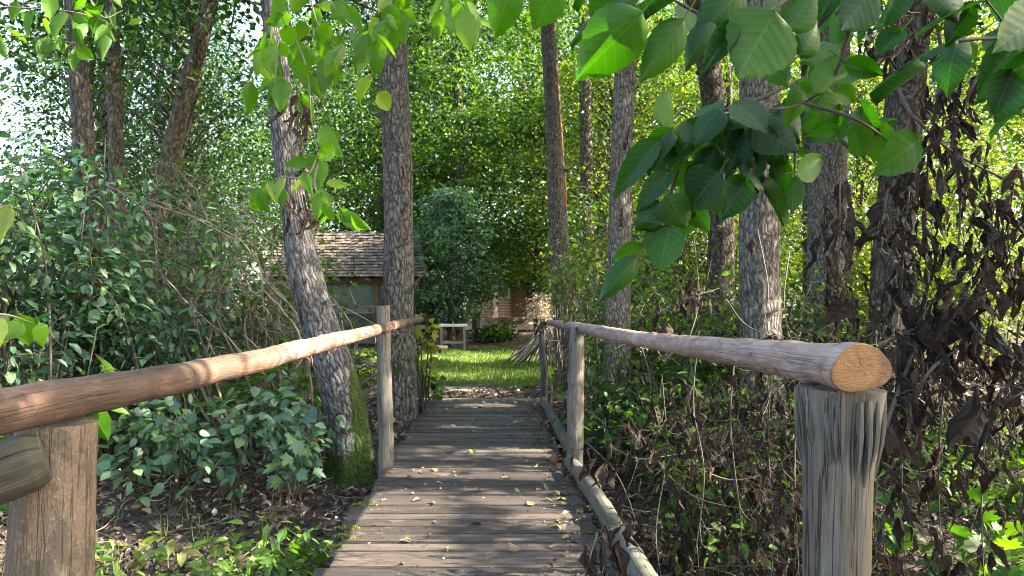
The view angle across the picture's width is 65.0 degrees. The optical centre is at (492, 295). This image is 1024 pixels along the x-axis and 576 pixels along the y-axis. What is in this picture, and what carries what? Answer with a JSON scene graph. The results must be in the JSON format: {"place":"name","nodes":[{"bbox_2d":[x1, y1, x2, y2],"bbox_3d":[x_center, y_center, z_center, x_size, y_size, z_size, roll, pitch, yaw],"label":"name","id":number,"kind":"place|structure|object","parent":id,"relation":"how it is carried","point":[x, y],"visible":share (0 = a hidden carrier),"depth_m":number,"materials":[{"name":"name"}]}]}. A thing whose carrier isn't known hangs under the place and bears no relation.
{"place":"outdoors","nodes":[
{"label":"outdoors","id":0,"kind":"place"},
{"bbox_2d":[247,149,370,240],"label":"leafy branch","id":1,"kind":"object","parent":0,"point":[264,194],"visible":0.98,"depth_m":2.95,"materials":[{"name":"green plant"}]},
{"bbox_2d":[24,346,595,387],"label":"lawn grass","id":2,"kind":"structure","parent":0,"point":[455,365],"depth_m":15.20,"materials":[{"name":"plant"}]},
{"bbox_2d":[242,0,395,160],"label":"leafy branch","id":3,"kind":"object","parent":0,"point":[327,56],"visible":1,"depth_m":2.98,"materials":[{"name":"green plant"}]},
{"bbox_2d":[362,0,490,51],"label":"leafy branch","id":4,"kind":"object","parent":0,"point":[455,17],"visible":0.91,"depth_m":2.93,"materials":[{"name":"plant"}]},
{"bbox_2d":[0,299,1023,575],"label":"ground","id":5,"kind":"structure","parent":0,"point":[316,521],"depth_m":6.47,"materials":[{"name":"soil"}]},
{"bbox_2d":[0,312,130,575],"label":"hazel sapling","id":6,"kind":"object","parent":5,"relation":"on","point":[104,424],"visible":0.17,"depth_m":2.68,"materials":[{"name":"green plant"}]},
{"bbox_2d":[0,196,48,346],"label":"leafy branch","id":7,"kind":"object","parent":6,"relation":"attached to","point":[24,329],"visible":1,"depth_m":2.40,"materials":[{"name":"plant"}]},
{"bbox_2d":[1,9,159,243],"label":"broadleaf tree","id":8,"kind":"object","parent":5,"relation":"on","point":[53,116],"visible":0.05,"depth_m":31.35,"materials":[{"name":"green plant"}]},
{"bbox_2d":[0,126,175,456],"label":"elder shrub","id":9,"kind":"object","parent":5,"relation":"on","point":[67,338],"visible":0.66,"depth_m":6.68,"materials":[{"name":"green plant"}]},
{"bbox_2d":[0,0,206,303],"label":"hawthorn tree","id":10,"kind":"object","parent":5,"relation":"on","point":[95,103],"visible":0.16,"depth_m":12.40,"materials":[{"name":"green plant"}]},
{"bbox_2d":[0,0,232,356],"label":"hawthorn tree","id":11,"kind":"object","parent":5,"relation":"on","point":[99,118],"visible":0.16,"depth_m":15.23,"materials":[{"name":"green plant"}]},
{"bbox_2d":[0,0,240,412],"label":"alder tree","id":12,"kind":"object","parent":5,"relation":"on","point":[113,107],"visible":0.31,"depth_m":9.55,"materials":[{"name":"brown plant"}]},
{"bbox_2d":[0,5,240,338],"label":"broadleaf tree","id":13,"kind":"object","parent":5,"relation":"on","point":[27,119],"visible":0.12,"depth_m":19.66,"materials":[{"name":"green plant"}]},
{"bbox_2d":[0,0,242,198],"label":"alder tree","id":14,"kind":"object","parent":5,"relation":"on","point":[89,37],"visible":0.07,"depth_m":11.83,"materials":[{"name":"green plant"}]},
{"bbox_2d":[0,131,263,506],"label":"elder shrub","id":15,"kind":"object","parent":5,"relation":"on","point":[132,346],"visible":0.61,"depth_m":7.01,"materials":[{"name":"green plant"}]},
{"bbox_2d":[16,0,296,360],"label":"hawthorn tree","id":16,"kind":"object","parent":5,"relation":"on","point":[189,26],"visible":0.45,"depth_m":11.92,"materials":[{"name":"green plant"}]},
{"bbox_2d":[42,0,278,332],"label":"hawthorn tree","id":17,"kind":"object","parent":5,"relation":"on","point":[164,123],"visible":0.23,"depth_m":15.14,"materials":[{"name":"green plant"}]},
{"bbox_2d":[62,0,308,358],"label":"broadleaf tree","id":18,"kind":"object","parent":5,"relation":"on","point":[247,131],"visible":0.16,"depth_m":17.01,"materials":[{"name":"green plant"}]},
{"bbox_2d":[0,0,374,459],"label":"alder tree","id":19,"kind":"object","parent":5,"relation":"on","point":[82,112],"visible":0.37,"depth_m":7.16,"materials":[{"name":"green plant"}]},
{"bbox_2d":[100,7,279,265],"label":"broadleaf tree","id":20,"kind":"object","parent":5,"relation":"on","point":[232,47],"visible":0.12,"depth_m":29.16,"materials":[{"name":"green plant"}]},
{"bbox_2d":[66,150,314,418],"bbox_3d":[-3.462,-0.195,8.977,2.632,3.222,2.086,0,0,-42],"label":"dry cane thicket","id":21,"kind":"object","parent":5,"relation":"on","point":[187,292],"visible":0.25,"depth_m":9.07,"materials":[{"name":"green plant"}]},
{"bbox_2d":[99,0,310,344],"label":"hawthorn tree","id":22,"kind":"object","parent":5,"relation":"on","point":[214,150],"visible":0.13,"depth_m":19.45,"materials":[{"name":"green plant"}]},
{"bbox_2d":[132,51,281,345],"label":"broadleaf tree","id":23,"kind":"object","parent":5,"relation":"on","point":[202,145],"visible":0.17,"depth_m":21.47,"materials":[{"name":"green plant"}]},
{"bbox_2d":[95,515,334,575],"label":"nettle clump","id":24,"kind":"object","parent":5,"relation":"on","point":[163,552],"visible":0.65,"depth_m":5.17,"materials":[{"name":"green plant"}]},
{"bbox_2d":[80,357,371,531],"bbox_3d":[-2.320,1.155,6.435,2.679,1.298,1.584,0,0,0],"label":"viburnum shrub","id":25,"kind":"object","parent":5,"relation":"on","point":[186,420],"visible":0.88,"depth_m":6.34,"materials":[{"name":"green plant"}]},
{"bbox_2d":[53,337,401,466],"bbox_3d":[-2.424,0.974,7.336,3.083,1.217,1.582,0,0,0],"label":"currant shrub","id":26,"kind":"object","parent":5,"relation":"on","point":[225,386],"visible":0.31,"depth_m":7.34,"materials":[{"name":"green plant"}]},
{"bbox_2d":[56,157,415,442],"bbox_3d":[-2.494,0.002,8.132,3.499,2.974,2.208,0,0,0],"label":"dry cane thicket","id":27,"kind":"object","parent":5,"relation":"on","point":[257,313],"visible":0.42,"depth_m":8.05,"materials":[{"name":"brown plant"}]},
{"bbox_2d":[147,242,324,465],"bbox_3d":[-2.310,0.527,7.540,1.364,2.099,1.650,0,0,37],"label":"dry cane thicket","id":28,"kind":"object","parent":5,"relation":"on","point":[308,368],"visible":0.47,"depth_m":7.53,"materials":[{"name":"brown plant"}]},
{"bbox_2d":[101,0,422,489],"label":"leaning tree","id":29,"kind":"object","parent":5,"relation":"on","point":[338,382],"visible":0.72,"depth_m":6.88,"materials":[{"name":"brown plant"}]},
{"bbox_2d":[0,0,122,72],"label":"leafy branch","id":30,"kind":"object","parent":29,"relation":"attached to","point":[95,22],"visible":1,"depth_m":4.48,"materials":[{"name":"plant"}]},
{"bbox_2d":[208,515,343,575],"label":"nettle clump","id":31,"kind":"object","parent":5,"relation":"on","point":[267,560],"visible":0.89,"depth_m":4.77,"materials":[{"name":"green plant"}]},
{"bbox_2d":[256,428,326,527],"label":"maple seedling","id":32,"kind":"object","parent":5,"relation":"on","point":[297,446],"visible":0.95,"depth_m":6.03,"materials":[{"name":"green plant"}]},
{"bbox_2d":[220,12,376,266],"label":"broadleaf tree","id":33,"kind":"object","parent":5,"relation":"on","point":[272,162],"visible":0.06,"depth_m":35.05,"materials":[{"name":"green plant"}]},
{"bbox_2d":[237,200,370,390],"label":"hazel shrub","id":34,"kind":"object","parent":5,"relation":"on","point":[329,266],"visible":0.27,"depth_m":11.42,"materials":[{"name":"green plant"}]},
{"bbox_2d":[131,0,492,405],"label":"alder tree","id":35,"kind":"object","parent":5,"relation":"on","point":[175,133],"visible":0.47,"depth_m":9.45,"materials":[{"name":"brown plant"}]},
{"bbox_2d":[210,7,413,255],"bbox_3d":[-5.469,-3.607,24.390,6.126,10.284,5.952,0,0,-22],"label":"broadleaf tree","id":36,"kind":"object","parent":5,"relation":"on","point":[303,149],"visible":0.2,"depth_m":24.38,"materials":[{"name":"green plant"}]},
{"bbox_2d":[257,231,435,346],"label":"garden shed","id":37,"kind":"structure","parent":5,"relation":"on","point":[348,243],"depth_m":22.20,"materials":[{"name":"wood"}]},
{"bbox_2d":[262,0,484,249],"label":"broadleaf tree","id":38,"kind":"object","parent":5,"relation":"on","point":[330,106],"visible":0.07,"depth_m":30.50,"materials":[{"name":"green plant"}]},
{"bbox_2d":[272,10,481,284],"bbox_3d":[-3.668,-3.946,26.479,6.431,10.921,6.707,0,0,11],"label":"broadleaf tree","id":39,"kind":"object","parent":5,"relation":"on","point":[374,164],"visible":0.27,"depth_m":25.81,"materials":[{"name":"green plant"}]},
{"bbox_2d":[355,0,473,423],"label":"alder tree","id":40,"kind":"object","parent":5,"relation":"on","point":[399,285],"visible":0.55,"depth_m":8.85,"materials":[{"name":"grey plant"}]},
{"bbox_2d":[375,280,454,345],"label":"laurel shrub","id":41,"kind":"object","parent":5,"relation":"on","point":[425,311],"visible":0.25,"depth_m":21.60,"materials":[{"name":"green plant"}]},
{"bbox_2d":[414,310,442,413],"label":"maple seedling","id":42,"kind":"object","parent":5,"relation":"on","point":[427,347],"visible":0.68,"depth_m":9.29,"materials":[{"name":"green plant"}]},
{"bbox_2d":[416,369,455,404],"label":"maple seedling","id":43,"kind":"object","parent":5,"relation":"on","point":[436,386],"visible":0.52,"depth_m":10.16,"materials":[{"name":"green plant"}]},
{"bbox_2d":[350,3,523,323],"bbox_3d":[-2.452,-6.925,40.100,10.049,17.065,10.480,0,0,-37],"label":"broadleaf tree","id":44,"kind":"object","parent":5,"relation":"on","point":[493,65],"visible":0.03,"depth_m":39.44,"materials":[{"name":"green plant"}]},
{"bbox_2d":[0,305,891,575],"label":"footbridge","id":45,"kind":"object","parent":5,"relation":"on","point":[48,466],"visible":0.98,"depth_m":2.96,"materials":[{"name":"brown wood"}]},
{"bbox_2d":[339,401,611,575],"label":"leaf crumbs","id":46,"kind":"object","parent":45,"relation":"on","point":[590,536],"visible":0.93,"depth_m":5.57,"materials":[{"name":"plant"}]},
{"bbox_2d":[513,283,555,333],"bbox_3d":[0.519,0.159,10.163,0.540,0.672,0.511,0,0,0],"label":"dried flower bunch","id":47,"kind":"object","parent":45,"relation":"on","point":[539,307],"visible":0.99,"depth_m":10.15,"materials":[{"name":"plant"}]},
{"bbox_2d":[574,520,661,575],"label":"withered branch","id":48,"kind":"object","parent":45,"relation":"on","point":[589,563],"visible":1,"depth_m":3.34,"materials":[{"name":"brown plant"}]},
{"bbox_2d":[619,331,801,575],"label":"withered branch","id":49,"kind":"object","parent":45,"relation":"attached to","point":[774,520],"visible":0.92,"depth_m":3.70,"materials":[{"name":"brown plant"}]},
{"bbox_2d":[651,229,812,367],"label":"withered branch","id":50,"kind":"object","parent":45,"relation":"hanging from","point":[692,302],"visible":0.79,"depth_m":3.87,"materials":[{"name":"brown plant"}]},
{"bbox_2d":[339,0,572,337],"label":"broadleaf tree","id":51,"kind":"object","parent":5,"relation":"on","point":[456,94],"visible":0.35,"depth_m":25.82,"materials":[{"name":"green plant"}]},
{"bbox_2d":[413,182,510,345],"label":"potted tree","id":52,"kind":"object","parent":5,"relation":"on","point":[455,199],"visible":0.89,"depth_m":22.08,"materials":[{"name":"green plant"}]},
{"bbox_2d":[413,101,547,341],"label":"broadleaf tree","id":53,"kind":"object","parent":5,"relation":"on","point":[468,142],"visible":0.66,"depth_m":24.20,"materials":[{"name":"green plant"}]},
{"bbox_2d":[466,316,520,342],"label":"laurel shrub","id":54,"kind":"object","parent":5,"relation":"on","point":[500,332],"visible":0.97,"depth_m":24.01,"materials":[{"name":"green plant"}]},
{"bbox_2d":[0,395,1023,575],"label":"leaf litter","id":55,"kind":"object","parent":5,"relation":"on","point":[204,507],"visible":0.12,"depth_m":6.36,"materials":[{"name":"plant"}]},
{"bbox_2d":[0,18,1023,320],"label":"woodland","id":56,"kind":"object","parent":5,"relation":"on","point":[436,156],"visible":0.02,"depth_m":47.85,"materials":[{"name":"green plant"}]},
{"bbox_2d":[426,0,609,291],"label":"broadleaf tree","id":57,"kind":"object","parent":5,"relation":"on","point":[522,64],"visible":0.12,"depth_m":33.35,"materials":[{"name":"green plant"}]},
{"bbox_2d":[466,240,581,329],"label":"brick house","id":58,"kind":"structure","parent":5,"relation":"on","point":[505,310],"depth_m":32.93,"materials":[{"name":"brick"}]},
{"bbox_2d":[512,280,531,316],"bbox_3d":[1.200,0.300,32.970,0.850,1.950,0.080,0,0,0],"label":"door","id":59,"kind":"structure","parent":58,"relation":"in","point":[517,311],"depth_m":32.93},
{"bbox_2d":[503,325,555,364],"bbox_3d":[1.033,0.953,16.476,1.680,0.877,1.557,0,0,8],"label":"cut branch pile","id":60,"kind":"object","parent":5,"relation":"on","point":[531,347],"visible":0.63,"depth_m":16.54,"materials":[{"name":"wood"}]},
{"bbox_2d":[468,84,602,335],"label":"broadleaf tree","id":61,"kind":"object","parent":5,"relation":"on","point":[535,250],"visible":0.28,"depth_m":26.13,"materials":[{"name":"green plant"}]},
{"bbox_2d":[174,377,937,400],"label":"leaf litter","id":62,"kind":"object","parent":5,"relation":"on","point":[498,394],"visible":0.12,"depth_m":11.39,"materials":[{"name":"plant"}]},
{"bbox_2d":[476,0,649,348],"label":"alder tree","id":63,"kind":"object","parent":5,"relation":"on","point":[586,147],"visible":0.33,"depth_m":19.86,"materials":[{"name":"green plant"}]},
{"bbox_2d":[451,0,681,386],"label":"alder tree","id":64,"kind":"object","parent":5,"relation":"on","point":[557,224],"visible":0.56,"depth_m":12.39,"materials":[{"name":"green plant"}]},
{"bbox_2d":[532,217,636,395],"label":"ivy shoots","id":65,"kind":"object","parent":5,"relation":"on","point":[567,295],"visible":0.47,"depth_m":11.43,"materials":[{"name":"green plant"}]},
{"bbox_2d":[488,22,703,321],"bbox_3d":[2.965,-2.859,20.811,6.057,8.786,5.927,0,0,-21],"label":"broadleaf tree","id":66,"kind":"object","parent":5,"relation":"on","point":[567,88],"visible":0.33,"depth_m":20.78,"materials":[{"name":"green plant"}]},
{"bbox_2d":[495,0,697,278],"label":"broadleaf tree","id":67,"kind":"object","parent":5,"relation":"on","point":[560,56],"visible":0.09,"depth_m":28.74,"materials":[{"name":"green plant"}]},
{"bbox_2d":[545,171,688,362],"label":"dogwood shrub","id":68,"kind":"object","parent":5,"relation":"on","point":[636,238],"visible":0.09,"depth_m":15.78,"materials":[{"name":"green plant"}]},
{"bbox_2d":[515,1,725,321],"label":"broadleaf tree","id":69,"kind":"object","parent":5,"relation":"on","point":[639,116],"visible":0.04,"depth_m":23.64,"materials":[{"name":"green plant"}]},
{"bbox_2d":[566,0,734,383],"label":"alder tree","id":70,"kind":"object","parent":5,"relation":"on","point":[711,86],"visible":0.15,"depth_m":11.85,"materials":[{"name":"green plant"}]},
{"bbox_2d":[541,164,806,385],"bbox_3d":[2.891,-0.435,13.298,4.261,3.734,3.594,0,0,0],"label":"dogwood shrub","id":71,"kind":"object","parent":5,"relation":"on","point":[687,249],"visible":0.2,"depth_m":12.52,"materials":[{"name":"green plant"}]},
{"bbox_2d":[541,233,831,445],"bbox_3d":[1.940,0.480,8.514,2.750,2.153,3.376,0,0,0],"label":"bramble patch","id":72,"kind":"object","parent":5,"relation":"on","point":[718,331],"visible":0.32,"depth_m":8.00,"materials":[{"name":"green plant"}]},
{"bbox_2d":[593,3,849,302],"bbox_3d":[7.318,-4.263,25.239,8.076,11.714,7.903,0,0,25],"label":"broadleaf tree","id":73,"kind":"object","parent":5,"relation":"on","point":[782,97],"depth_m":24.53,"materials":[{"name":"green plant"}]},
{"bbox_2d":[589,4,876,326],"bbox_3d":[5.594,-3.327,19.778,6.730,9.762,6.586,0,0,0],"label":"broadleaf tree","id":74,"kind":"object","parent":5,"relation":"on","point":[729,87],"visible":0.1,"depth_m":19.73,"materials":[{"name":"green plant"}]},
{"bbox_2d":[545,336,927,575],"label":"bramble patch","id":75,"kind":"object","parent":5,"relation":"on","point":[596,416],"visible":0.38,"depth_m":6.62,"materials":[{"name":"green plant"}]},
{"bbox_2d":[616,326,793,514],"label":"withered branch","id":76,"kind":"object","parent":75,"relation":"attached to","point":[743,412],"visible":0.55,"depth_m":5.73,"materials":[{"name":"brown plant"}]},
{"bbox_2d":[618,387,894,575],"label":"bush","id":77,"kind":"object","parent":75,"relation":"attached to","point":[708,454],"visible":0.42,"depth_m":5.19,"materials":[{"name":"green plant"}]},
{"bbox_2d":[599,0,883,458],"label":"alder tree","id":78,"kind":"object","parent":5,"relation":"on","point":[618,311],"visible":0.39,"depth_m":7.51,"materials":[{"name":"grey plant"}]},
{"bbox_2d":[726,0,790,495],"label":"alder tree","id":79,"kind":"object","parent":5,"relation":"on","point":[759,214],"visible":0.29,"depth_m":6.85,"materials":[{"name":"grey plant"}]},
{"bbox_2d":[615,382,949,575],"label":"dry cane thicket","id":80,"kind":"object","parent":5,"relation":"on","point":[890,483],"visible":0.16,"depth_m":5.75,"materials":[{"name":"brown plant"}]},
{"bbox_2d":[696,275,890,413],"bbox_3d":[3.305,0.633,8.430,2.305,1.688,2.926,0,0,0],"label":"bramble patch","id":81,"kind":"object","parent":5,"relation":"on","point":[840,336],"visible":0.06,"depth_m":7.95,"materials":[{"name":"green plant"}]},
{"bbox_2d":[701,266,1023,510],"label":"dry cane thicket","id":82,"kind":"object","parent":5,"relation":"on","point":[991,456],"visible":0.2,"depth_m":7.04,"materials":[{"name":"brown plant"}]},
{"bbox_2d":[791,5,944,331],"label":"alder tree","id":83,"kind":"object","parent":5,"relation":"on","point":[805,143],"visible":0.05,"depth_m":12.95,"materials":[{"name":"grey plant"}]},
{"bbox_2d":[732,0,1023,305],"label":"broadleaf tree","id":84,"kind":"object","parent":5,"relation":"on","point":[863,47],"visible":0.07,"depth_m":21.38,"materials":[{"name":"green plant"}]},
{"bbox_2d":[781,41,978,322],"bbox_3d":[6.730,-1.550,14.545,4.083,6.052,4.172,0,0,-21],"label":"broadleaf tree","id":85,"kind":"object","parent":5,"relation":"on","point":[858,164],"visible":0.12,"depth_m":14.11,"materials":[{"name":"green plant"}]},
{"bbox_2d":[806,2,984,342],"bbox_3d":[5.182,-4.366,9.680,7.708,12.975,7.298,0,0,0],"label":"alder tree","id":86,"kind":"object","parent":5,"relation":"on","point":[822,185],"visible":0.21,"depth_m":8.84,"materials":[{"name":"grey plant"}]},
{"bbox_2d":[866,0,931,390],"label":"alder tree","id":87,"kind":"object","parent":5,"relation":"on","point":[894,108],"visible":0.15,"depth_m":8.15,"materials":[{"name":"grey plant"}]},
{"bbox_2d":[781,149,1023,388],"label":"dogwood shrub","id":88,"kind":"object","parent":5,"relation":"on","point":[856,275],"visible":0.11,"depth_m":11.85,"materials":[{"name":"green plant"}]},
{"bbox_2d":[848,0,1023,309],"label":"broadleaf tree","id":89,"kind":"object","parent":5,"relation":"on","point":[960,99],"visible":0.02,"depth_m":25.66,"materials":[{"name":"green plant"}]},
{"bbox_2d":[853,0,1023,300],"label":"broadleaf tree","id":90,"kind":"object","parent":5,"relation":"on","point":[983,191],"visible":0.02,"depth_m":32.92,"materials":[{"name":"green plant"}]},
{"bbox_2d":[854,0,1023,175],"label":"alder tree","id":91,"kind":"object","parent":5,"relation":"on","point":[938,28],"visible":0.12,"depth_m":9.38,"materials":[{"name":"green plant"}]},
{"bbox_2d":[871,470,1023,575],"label":"burdock clump","id":92,"kind":"object","parent":5,"relation":"on","point":[966,542],"visible":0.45,"depth_m":4.97,"materials":[{"name":"green plant"}]},
{"bbox_2d":[879,389,1023,522],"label":"undergrowth shrub","id":93,"kind":"object","parent":5,"relation":"on","point":[1003,494],"visible":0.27,"depth_m":6.54,"materials":[{"name":"green plant"}]},
{"bbox_2d":[925,3,1023,336],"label":"broadleaf tree","id":94,"kind":"object","parent":5,"relation":"on","point":[980,53],"visible":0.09,"depth_m":19.34,"materials":[{"name":"green plant"}]},
{"bbox_2d":[928,28,1023,333],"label":"broadleaf tree","id":95,"kind":"object","parent":5,"relation":"on","point":[998,134],"visible":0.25,"depth_m":14.96,"materials":[{"name":"green plant"}]},
{"bbox_2d":[0,0,1023,298],"label":"sky","id":96,"kind":"structure","parent":0,"point":[256,34],"materials":[{"name":"white"}]},
{"bbox_2d":[96,399,1020,575],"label":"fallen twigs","id":97,"kind":"object","parent":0,"point":[364,496],"depth_m":6.44,"materials":[{"name":"wood"}]},
{"bbox_2d":[570,416,801,569],"bbox_3d":[1.231,1.139,4.611,1.595,0.900,0.462,0,0,0],"label":"withered branch","id":98,"kind":"object","parent":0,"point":[602,471],"visible":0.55,"depth_m":4.56,"materials":[{"name":"brown plant"}]},
{"bbox_2d":[598,66,828,302],"bbox_3d":[0.496,-0.298,1.731,0.553,0.626,0.260,0,0,0],"label":"leafy branch","id":99,"kind":"object","parent":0,"point":[755,134],"visible":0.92,"depth_m":1.70,"materials":[{"name":"green plant"}]},
{"bbox_2d":[487,0,1023,182],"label":"leafy branch","id":100,"kind":"object","parent":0,"point":[756,43],"visible":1,"depth_m":1.22,"materials":[{"name":"green plant"}]},
{"bbox_2d":[945,383,1023,453],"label":"withered branch","id":101,"kind":"object","parent":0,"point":[968,419],"visible":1,"depth_m":1.51,"materials":[{"name":"brown plant"}]},
{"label":"alder tree","id":102,"kind":"object","parent":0,"visible":0},
{"bbox_2d":[840,0,1023,236],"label":"withered branch","id":103,"kind":"object","parent":102,"relation":"attached to","point":[936,133],"visible":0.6,"depth_m":2.69,"materials":[{"name":"brown plant"}]},
{"bbox_2d":[847,139,1023,386],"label":"withered branch","id":104,"kind":"object","parent":103,"relation":"hanging from","point":[992,238],"visible":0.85,"depth_m":2.87,"materials":[{"name":"brown plant"}]},
{"bbox_2d":[805,175,857,335],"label":"withered branch","id":105,"kind":"object","parent":104,"relation":"attached to","point":[839,309],"visible":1,"depth_m":2.79,"materials":[{"name":"brown plant"}]},
{"bbox_2d":[873,275,1023,461],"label":"withered branch","id":106,"kind":"object","parent":104,"relation":"attached to","point":[914,414],"visible":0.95,"depth_m":2.73,"materials":[{"name":"brown plant"}]},
{"bbox_2d":[858,320,1023,575],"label":"withered branch","id":107,"kind":"object","parent":102,"relation":"attached to","point":[902,492],"visible":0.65,"depth_m":3.29,"materials":[{"name":"brown plant"}]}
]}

